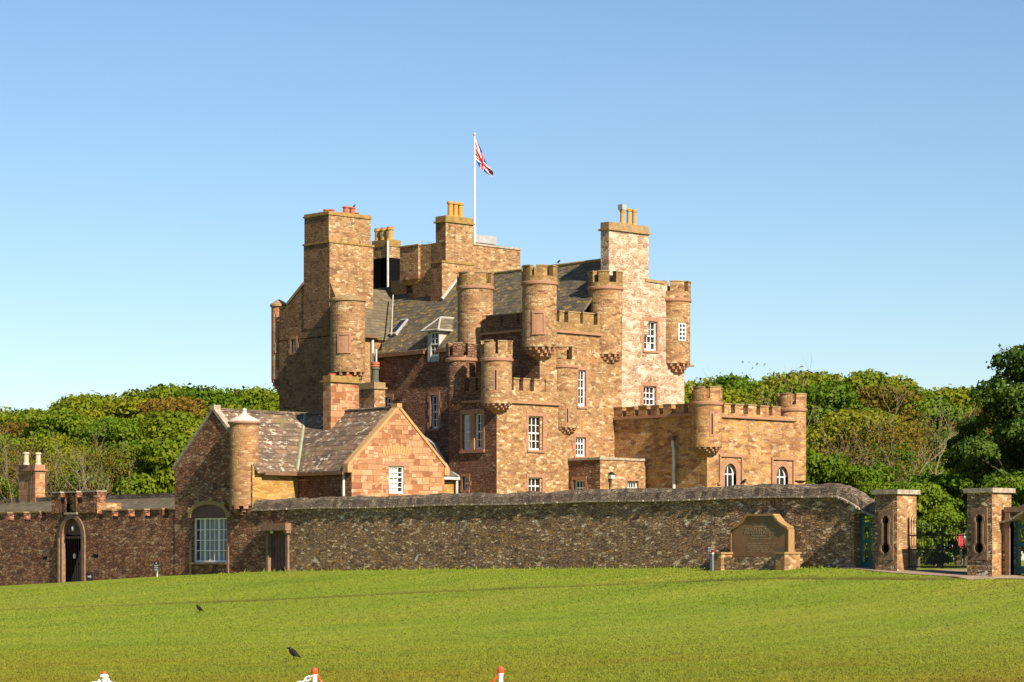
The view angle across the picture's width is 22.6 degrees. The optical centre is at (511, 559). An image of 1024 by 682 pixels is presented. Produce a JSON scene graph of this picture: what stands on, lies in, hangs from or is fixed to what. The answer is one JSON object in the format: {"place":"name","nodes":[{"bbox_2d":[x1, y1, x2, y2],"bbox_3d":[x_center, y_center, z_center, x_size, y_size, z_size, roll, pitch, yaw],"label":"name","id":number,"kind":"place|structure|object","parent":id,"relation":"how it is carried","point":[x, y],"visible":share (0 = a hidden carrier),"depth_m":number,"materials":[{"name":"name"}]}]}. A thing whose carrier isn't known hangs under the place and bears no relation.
{"place":"outdoors","nodes":[
{"label":"outdoors","id":0,"kind":"place"},
{"bbox_2d":[0,560,1023,681],"bbox_3d":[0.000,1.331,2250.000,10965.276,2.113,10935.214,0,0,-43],"label":"lawn","id":1,"kind":"structure","parent":0,"point":[712,589],"depth_m":80.42,"materials":[{"name":"green plant"}]},
{"bbox_2d":[0,476,18,498],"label":"leafy shrub","id":2,"kind":"object","parent":1,"relation":"on","point":[5,488],"visible":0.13,"depth_m":149.46,"materials":[{"name":"green plant"}]},
{"bbox_2d":[0,406,20,434],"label":"broadleaf tree","id":3,"kind":"object","parent":1,"relation":"on","point":[8,415],"visible":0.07,"depth_m":193.38,"materials":[{"name":"green plant"}]},
{"bbox_2d":[0,420,32,450],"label":"broadleaf tree","id":4,"kind":"object","parent":1,"relation":"on","point":[13,428],"visible":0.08,"depth_m":183.74,"materials":[{"name":"plant"}]},
{"bbox_2d":[0,432,34,497],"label":"broadleaf tree","id":5,"kind":"object","parent":1,"relation":"on","point":[11,442],"visible":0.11,"depth_m":163.40,"materials":[{"name":"green plant"}]},
{"bbox_2d":[0,462,56,494],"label":"broadleaf tree","id":6,"kind":"object","parent":1,"relation":"on","point":[12,473],"visible":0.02,"depth_m":155.49,"materials":[{"name":"green plant"}]},
{"bbox_2d":[0,420,58,503],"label":"twiggy tree","id":7,"kind":"object","parent":1,"relation":"on","point":[6,465],"visible":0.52,"depth_m":145.82,"materials":[{"name":"brown plant"}]},
{"bbox_2d":[1,407,86,440],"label":"broadleaf tree","id":8,"kind":"object","parent":1,"relation":"on","point":[25,414],"visible":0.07,"depth_m":195.15,"materials":[{"name":"green plant"}]},
{"bbox_2d":[0,432,89,498],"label":"twiggy tree","id":9,"kind":"object","parent":1,"relation":"on","point":[53,469],"visible":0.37,"depth_m":145.96,"materials":[{"name":"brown plant"}]},
{"bbox_2d":[5,434,85,476],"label":"broadleaf tree","id":10,"kind":"object","parent":1,"relation":"on","point":[51,442],"visible":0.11,"depth_m":167.01,"materials":[{"name":"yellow plant"}]},
{"bbox_2d":[0,445,105,496],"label":"twiggy tree","id":11,"kind":"object","parent":1,"relation":"on","point":[73,465],"visible":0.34,"depth_m":145.38,"materials":[{"name":"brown plant"}]},
{"bbox_2d":[12,407,99,453],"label":"broadleaf tree","id":12,"kind":"object","parent":1,"relation":"on","point":[61,422],"visible":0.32,"depth_m":180.08,"materials":[{"name":"green plant"}]},
{"bbox_2d":[41,445,113,495],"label":"broadleaf tree","id":13,"kind":"object","parent":1,"relation":"on","point":[63,451],"visible":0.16,"depth_m":154.58,"materials":[{"name":"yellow plant"}]},
{"bbox_2d":[54,470,113,493],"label":"leafy shrub","id":14,"kind":"object","parent":1,"relation":"on","point":[74,480],"visible":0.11,"depth_m":147.77,"materials":[{"name":"green plant"}]},
{"bbox_2d":[46,390,123,439],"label":"broadleaf tree","id":15,"kind":"object","parent":1,"relation":"on","point":[78,403],"visible":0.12,"depth_m":193.84,"materials":[{"name":"green plant"}]},
{"bbox_2d":[0,490,174,585],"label":"court wall","id":16,"kind":"structure","parent":1,"relation":"on","point":[73,536],"depth_m":130.64,"materials":[{"name":"stone"}]},
{"bbox_2d":[65,519,80,581],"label":"door","id":17,"kind":"structure","parent":16,"relation":"in","point":[73,533],"depth_m":131.77,"materials":[{"name":"brown wood"}]},
{"bbox_2d":[0,452,174,511],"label":"outbuilding","id":18,"kind":"structure","parent":1,"relation":"on","point":[32,497],"depth_m":142.08,"materials":[{"name":"brown stone"}]},
{"bbox_2d":[49,422,148,494],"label":"twiggy tree","id":19,"kind":"object","parent":1,"relation":"on","point":[95,459],"visible":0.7,"depth_m":144.81,"materials":[{"name":"brown plant"}]},
{"bbox_2d":[47,416,153,478],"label":"broadleaf tree","id":20,"kind":"object","parent":1,"relation":"on","point":[117,428],"visible":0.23,"depth_m":166.17,"materials":[{"name":"green plant"}]},
{"bbox_2d":[100,672,108,681],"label":"chain post","id":21,"kind":"object","parent":1,"relation":"on","point":[104,676],"visible":1,"depth_m":27.97,"materials":[{"name":"white paint"}]},
{"bbox_2d":[69,439,143,494],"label":"broadleaf tree","id":22,"kind":"object","parent":1,"relation":"on","point":[130,446],"visible":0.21,"depth_m":149.45,"materials":[{"name":"green plant"}]},
{"bbox_2d":[78,395,155,421],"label":"broadleaf tree","id":23,"kind":"object","parent":1,"relation":"on","point":[118,407],"visible":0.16,"depth_m":183.93,"materials":[{"name":"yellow plant"}]},
{"bbox_2d":[86,453,160,494],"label":"twiggy tree","id":24,"kind":"object","parent":1,"relation":"on","point":[125,471],"visible":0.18,"depth_m":145.40,"materials":[{"name":"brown plant"}]},
{"bbox_2d":[113,457,171,493],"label":"leafy shrub","id":25,"kind":"object","parent":1,"relation":"on","point":[140,462],"visible":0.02,"depth_m":146.90,"materials":[{"name":"green plant"}]},
{"bbox_2d":[87,383,201,441],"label":"broadleaf tree","id":26,"kind":"object","parent":1,"relation":"on","point":[160,391],"visible":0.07,"depth_m":197.93,"materials":[{"name":"green plant"}]},
{"bbox_2d":[98,407,203,445],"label":"broadleaf tree","id":27,"kind":"object","parent":1,"relation":"on","point":[164,423],"visible":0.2,"depth_m":166.71,"materials":[{"name":"green plant"}]},
{"bbox_2d":[111,433,191,494],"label":"leafy shrub","id":28,"kind":"object","parent":1,"relation":"on","point":[167,450],"visible":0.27,"depth_m":144.09,"materials":[{"name":"green plant"}]},
{"bbox_2d":[154,561,158,576],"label":"post sign","id":29,"kind":"object","parent":1,"relation":"on","point":[156,566],"visible":0.94,"depth_m":125.11,"materials":[{"name":"black metal"}]},
{"bbox_2d":[130,394,209,437],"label":"broadleaf tree","id":30,"kind":"object","parent":1,"relation":"on","point":[171,404],"visible":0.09,"depth_m":179.53,"materials":[{"name":"green plant"}]},
{"bbox_2d":[174,382,266,412],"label":"broadleaf tree","id":31,"kind":"object","parent":1,"relation":"on","point":[212,396],"visible":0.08,"depth_m":193.35,"materials":[{"name":"green plant"}]},
{"bbox_2d":[196,403,277,419],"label":"broadleaf tree","id":32,"kind":"object","parent":1,"relation":"on","point":[235,406],"visible":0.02,"depth_m":179.50,"materials":[{"name":"green plant"}]},
{"bbox_2d":[224,385,278,410],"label":"broadleaf tree","id":33,"kind":"object","parent":1,"relation":"on","point":[267,397],"visible":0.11,"depth_m":196.13,"materials":[{"name":"green plant"}]},
{"bbox_2d":[287,647,301,659],"bbox_3d":[-5.025,2.150,59.100,0.339,0.300,0.140,0,0,0],"label":"jackdaw","id":34,"kind":"object","parent":1,"relation":"on","point":[292,652],"visible":1,"depth_m":59.06,"materials":[{"name":"black"}]},
{"bbox_2d":[311,668,317,681],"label":"chain post","id":35,"kind":"object","parent":1,"relation":"on","point":[314,672],"visible":1,"depth_m":27.97,"materials":[{"name":"white paint"}]},
{"bbox_2d":[172,362,459,574],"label":"gabled wing","id":36,"kind":"structure","parent":1,"relation":"on","point":[354,437],"depth_m":121.95,"materials":[{"name":"brown stone"}]},
{"bbox_2d":[195,518,226,561],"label":"window","id":37,"kind":"structure","parent":36,"relation":"in","point":[210,533],"depth_m":122.91,"materials":[{"name":"white paint"}]},
{"bbox_2d":[389,466,402,493],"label":"window","id":38,"kind":"structure","parent":36,"relation":"in","point":[395,472],"depth_m":120.98,"materials":[{"name":"white paint"}]},
{"bbox_2d":[270,201,693,493],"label":"castle","id":39,"kind":"structure","parent":1,"relation":"on","point":[501,371],"depth_m":130.78,"materials":[{"name":"beige stone"}]},
{"bbox_2d":[288,336,297,354],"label":"window","id":40,"kind":"structure","parent":39,"relation":"in","point":[295,345],"depth_m":140.61,"materials":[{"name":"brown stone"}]},
{"bbox_2d":[385,394,393,405],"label":"window","id":41,"kind":"structure","parent":39,"relation":"in","point":[390,400],"depth_m":137.72,"materials":[{"name":"white paint"}]},
{"bbox_2d":[427,391,440,430],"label":"window","id":42,"kind":"structure","parent":39,"relation":"in","point":[436,395],"depth_m":135.06,"materials":[{"name":"white paint"}]},
{"bbox_2d":[431,332,438,356],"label":"window","id":43,"kind":"structure","parent":39,"relation":"in","point":[434,335],"depth_m":134.86,"materials":[{"name":"white paint"}]},
{"bbox_2d":[460,473,470,491],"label":"window","id":44,"kind":"structure","parent":39,"relation":"in","point":[467,479],"depth_m":125.34,"materials":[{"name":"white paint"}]},
{"bbox_2d":[465,414,469,449],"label":"window","id":45,"kind":"structure","parent":39,"relation":"in","point":[467,417],"depth_m":125.37,"materials":[{"name":"grey glass"}]},
{"bbox_2d":[473,133,475,242],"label":"flagpole","id":46,"kind":"object","parent":39,"relation":"on","point":[474,205],"visible":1,"depth_m":141.11,"materials":[{"name":"white metal"}]},
{"bbox_2d":[475,138,492,176],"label":"flag","id":47,"kind":"object","parent":46,"relation":"attached to","point":[482,163],"visible":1,"depth_m":141.15,"materials":[{"name":"multicoloured fabric"}]},
{"bbox_2d":[476,414,481,448],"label":"window","id":48,"kind":"structure","parent":39,"relation":"in","point":[478,416],"depth_m":124.76,"materials":[{"name":"white paint"}]},
{"bbox_2d":[524,474,545,491],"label":"window","id":49,"kind":"structure","parent":39,"relation":"in","point":[531,483],"depth_m":125.32,"materials":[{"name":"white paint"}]},
{"bbox_2d":[525,412,546,452],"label":"window","id":50,"kind":"structure","parent":39,"relation":"in","point":[531,425],"depth_m":125.40,"materials":[{"name":"white paint"}]},
{"bbox_2d":[572,433,588,457],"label":"window","id":51,"kind":"structure","parent":39,"relation":"in","point":[578,445],"depth_m":127.53,"materials":[{"name":"white paint"}]},
{"bbox_2d":[577,366,589,408],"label":"window","id":52,"kind":"structure","parent":39,"relation":"in","point":[580,371],"depth_m":127.62,"materials":[{"name":"white paint"}]},
{"bbox_2d":[639,382,659,404],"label":"window","id":53,"kind":"structure","parent":39,"relation":"in","point":[646,389],"depth_m":130.94,"materials":[{"name":"white paint"}]},
{"bbox_2d":[640,317,660,352],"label":"window","id":54,"kind":"structure","parent":39,"relation":"in","point":[648,341],"depth_m":131.03,"materials":[{"name":"white paint"}]},
{"bbox_2d":[497,666,503,681],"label":"chain post","id":55,"kind":"object","parent":1,"relation":"on","point":[500,670],"visible":1,"depth_m":27.97,"materials":[{"name":"white paint"}]},
{"bbox_2d":[251,483,874,571],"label":"garden wall","id":56,"kind":"structure","parent":1,"relation":"on","point":[647,527],"depth_m":105.14,"materials":[{"name":"brown stone"}]},
{"bbox_2d":[260,523,290,571],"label":"door","id":57,"kind":"structure","parent":56,"relation":"in","point":[277,542],"depth_m":118.81,"materials":[{"name":"brown wood"}]},
{"bbox_2d":[860,514,871,567],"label":"gate door","id":58,"kind":"structure","parent":56,"relation":"in","point":[862,564],"depth_m":93.44,"materials":[{"name":"teal paint"}]},
{"bbox_2d":[568,457,647,489],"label":"porch block","id":59,"kind":"structure","parent":1,"relation":"on","point":[590,473],"depth_m":126.09,"materials":[{"name":"beige stone"}]},
{"bbox_2d":[570,476,587,489],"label":"window","id":60,"kind":"structure","parent":59,"relation":"in","point":[580,482],"depth_m":126.35,"materials":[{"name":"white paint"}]},
{"bbox_2d":[625,479,640,487],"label":"window","id":61,"kind":"structure","parent":59,"relation":"in","point":[630,483],"depth_m":126.82,"materials":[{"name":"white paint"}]},
{"bbox_2d":[684,377,727,391],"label":"broadleaf tree","id":62,"kind":"object","parent":1,"relation":"on","point":[692,383],"depth_m":190.80,"materials":[{"name":"green plant"}]},
{"bbox_2d":[613,386,807,488],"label":"castle extension","id":63,"kind":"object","parent":1,"relation":"on","point":[707,438],"visible":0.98,"depth_m":126.46,"materials":[{"name":"stone"}]},
{"bbox_2d":[725,464,733,485],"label":"window","id":64,"kind":"structure","parent":63,"relation":"in","point":[729,473],"depth_m":125.64,"materials":[{"name":"white paint"}]},
{"bbox_2d":[777,467,784,483],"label":"window","id":65,"kind":"structure","parent":63,"relation":"in","point":[780,474],"depth_m":128.25,"materials":[{"name":"white paint"}]},
{"bbox_2d":[707,547,713,570],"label":"sign","id":66,"kind":"object","parent":1,"relation":"on","point":[710,550],"visible":0.94,"depth_m":96.56,"materials":[{"name":"white metal"}]},
{"bbox_2d":[684,382,765,404],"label":"broadleaf tree","id":67,"kind":"object","parent":1,"relation":"on","point":[730,394],"visible":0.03,"depth_m":178.43,"materials":[{"name":"green plant"}]},
{"bbox_2d":[700,372,771,404],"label":"broadleaf tree","id":68,"kind":"object","parent":1,"relation":"on","point":[727,379],"visible":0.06,"depth_m":189.41,"materials":[{"name":"green plant"}]},
{"bbox_2d":[702,357,811,405],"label":"twiggy tree","id":69,"kind":"object","parent":1,"relation":"on","point":[748,392],"visible":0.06,"depth_m":182.42,"materials":[{"name":"green plant"}]},
{"bbox_2d":[714,514,801,569],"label":"memorial stone","id":70,"kind":"object","parent":1,"relation":"on","point":[761,541],"visible":0.98,"depth_m":95.80,"materials":[{"name":"stone"}]},
{"bbox_2d":[719,361,848,447],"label":"twiggy tree","id":71,"kind":"object","parent":1,"relation":"on","point":[758,396],"visible":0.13,"depth_m":169.04,"materials":[{"name":"green plant"}]},
{"bbox_2d":[751,366,867,406],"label":"broadleaf tree","id":72,"kind":"object","parent":1,"relation":"on","point":[812,377],"visible":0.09,"depth_m":187.63,"materials":[{"name":"green plant"}]},
{"bbox_2d":[806,444,824,481],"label":"leafy shrub","id":73,"kind":"object","parent":1,"relation":"on","point":[812,451],"depth_m":137.20,"materials":[{"name":"green plant"}]},
{"bbox_2d":[768,377,892,464],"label":"broadleaf tree","id":74,"kind":"object","parent":1,"relation":"on","point":[843,397],"visible":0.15,"depth_m":175.44,"materials":[{"name":"green plant"}]},
{"bbox_2d":[806,450,854,484],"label":"leafy shrub","id":75,"kind":"object","parent":1,"relation":"on","point":[818,466],"visible":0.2,"depth_m":131.20,"materials":[{"name":"green plant"}]},
{"bbox_2d":[806,410,874,463],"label":"twiggy tree","id":76,"kind":"object","parent":1,"relation":"on","point":[831,439],"visible":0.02,"depth_m":161.86,"materials":[{"name":"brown plant"}]},
{"bbox_2d":[806,424,890,466],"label":"twiggy tree","id":77,"kind":"object","parent":1,"relation":"on","point":[823,449],"visible":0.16,"depth_m":143.01,"materials":[{"name":"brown plant"}]},
{"bbox_2d":[806,406,926,466],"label":"broadleaf tree","id":78,"kind":"object","parent":1,"relation":"on","point":[831,420],"visible":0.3,"depth_m":163.65,"materials":[{"name":"green plant"}]},
{"bbox_2d":[835,462,899,547],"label":"leafy shrub","id":79,"kind":"object","parent":1,"relation":"on","point":[859,475],"visible":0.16,"depth_m":129.24,"materials":[{"name":"green plant"}]},
{"bbox_2d":[823,368,919,395],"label":"broadleaf tree","id":80,"kind":"object","parent":1,"relation":"on","point":[866,378],"visible":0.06,"depth_m":191.40,"materials":[{"name":"green plant"}]},
{"bbox_2d":[856,479,902,561],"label":"leafy shrub","id":81,"kind":"object","parent":1,"relation":"on","point":[873,484],"visible":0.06,"depth_m":117.46,"materials":[{"name":"green plant"}]},
{"bbox_2d":[830,384,939,465],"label":"broadleaf tree","id":82,"kind":"object","parent":1,"relation":"on","point":[874,396],"visible":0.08,"depth_m":179.11,"materials":[{"name":"green plant"}]},
{"bbox_2d":[812,375,975,483],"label":"twiggy tree","id":83,"kind":"object","parent":1,"relation":"on","point":[891,432],"visible":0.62,"depth_m":131.43,"materials":[{"name":"green plant"}]},
{"bbox_2d":[871,489,919,570],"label":"gate pillar","id":84,"kind":"structure","parent":1,"relation":"on","point":[895,509],"depth_m":91.51,"materials":[{"name":"beige stone"}]},
{"bbox_2d":[908,517,966,568],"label":"iron gate","id":85,"kind":"structure","parent":84,"relation":"attached to","point":[941,549],"depth_m":90.60,"materials":[{"name":"black metal"}]},
{"bbox_2d":[858,443,939,483],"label":"broadleaf tree","id":86,"kind":"object","parent":1,"relation":"on","point":[906,453],"visible":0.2,"depth_m":148.78,"materials":[{"name":"green plant"}]},
{"bbox_2d":[842,391,974,464],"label":"twiggy tree","id":87,"kind":"object","parent":1,"relation":"on","point":[929,452],"visible":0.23,"depth_m":162.73,"materials":[{"name":"brown plant"}]},
{"bbox_2d":[873,450,949,479],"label":"twiggy tree","id":88,"kind":"object","parent":1,"relation":"on","point":[917,471],"visible":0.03,"depth_m":144.49,"materials":[{"name":"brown plant"}]},
{"bbox_2d":[886,384,959,432],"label":"broadleaf tree","id":89,"kind":"object","parent":1,"relation":"on","point":[923,392],"visible":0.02,"depth_m":188.44,"materials":[{"name":"green plant"}]},
{"bbox_2d":[885,479,966,567],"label":"leafy shrub","id":90,"kind":"object","parent":1,"relation":"on","point":[940,511],"visible":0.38,"depth_m":111.29,"materials":[{"name":"green plant"}]},
{"bbox_2d":[873,398,992,564],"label":"broadleaf tree","id":91,"kind":"object","parent":1,"relation":"on","point":[952,409],"visible":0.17,"depth_m":179.93,"materials":[{"name":"green plant"}]},
{"bbox_2d":[908,470,974,567],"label":"leafy shrub","id":92,"kind":"object","parent":1,"relation":"on","point":[949,482],"visible":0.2,"depth_m":117.18,"materials":[{"name":"green plant"}]},
{"bbox_2d":[924,427,989,565],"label":"broadleaf tree","id":93,"kind":"object","parent":1,"relation":"on","point":[943,455],"visible":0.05,"depth_m":157.93,"materials":[{"name":"green plant"}]},
{"bbox_2d":[956,534,966,567],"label":"notice board","id":94,"kind":"object","parent":1,"relation":"on","point":[961,541],"visible":0.39,"depth_m":112.15,"materials":[{"name":"red paint"}]},
{"bbox_2d":[925,384,1017,564],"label":"broadleaf tree","id":95,"kind":"object","parent":1,"relation":"on","point":[957,395],"visible":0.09,"depth_m":188.11,"materials":[{"name":"green plant"}]},
{"bbox_2d":[950,462,992,514],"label":"leafy shrub","id":96,"kind":"object","parent":1,"relation":"on","point":[970,474],"visible":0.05,"depth_m":122.66,"materials":[{"name":"green plant"}]},
{"bbox_2d":[945,407,1020,474],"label":"broadleaf tree","id":97,"kind":"object","parent":1,"relation":"on","point":[977,412],"visible":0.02,"depth_m":175.84,"materials":[{"name":"green plant"}]},
{"bbox_2d":[943,415,1023,553],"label":"sycamore tree","id":98,"kind":"object","parent":1,"relation":"on","point":[967,427],"visible":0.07,"depth_m":123.58,"materials":[{"name":"green plant"}]},
{"bbox_2d":[950,344,1023,510],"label":"sycamore tree","id":99,"kind":"object","parent":1,"relation":"on","point":[1001,400],"visible":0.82,"depth_m":117.19,"materials":[{"name":"green plant"}]},
{"bbox_2d":[963,488,1014,575],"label":"gate pillar","id":100,"kind":"structure","parent":1,"relation":"on","point":[985,510],"depth_m":88.40,"materials":[{"name":"beige stone"}]},
{"bbox_2d":[983,474,1023,556],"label":"leafy shrub","id":101,"kind":"object","parent":1,"relation":"on","point":[1017,484],"visible":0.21,"depth_m":111.30,"materials":[{"name":"green plant"}]},
{"bbox_2d":[1000,504,1023,574],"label":"side wall","id":102,"kind":"structure","parent":1,"relation":"on","point":[1012,526],"depth_m":88.29,"materials":[{"name":"stone"}]},
{"bbox_2d":[1016,521,1023,572],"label":"gate door","id":103,"kind":"structure","parent":102,"relation":"in","point":[1019,569],"depth_m":88.36,"materials":[{"name":"teal paint"}]},
{"bbox_2d":[0,0,1023,559],"label":"sky","id":104,"kind":"structure","parent":0,"point":[839,184],"materials":[{"name":"blue"}]},
{"bbox_2d":[829,567,1023,579],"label":"path","id":105,"kind":"structure","parent":0,"point":[947,572],"depth_m":89.89,"materials":[{"name":"grey gravel"}]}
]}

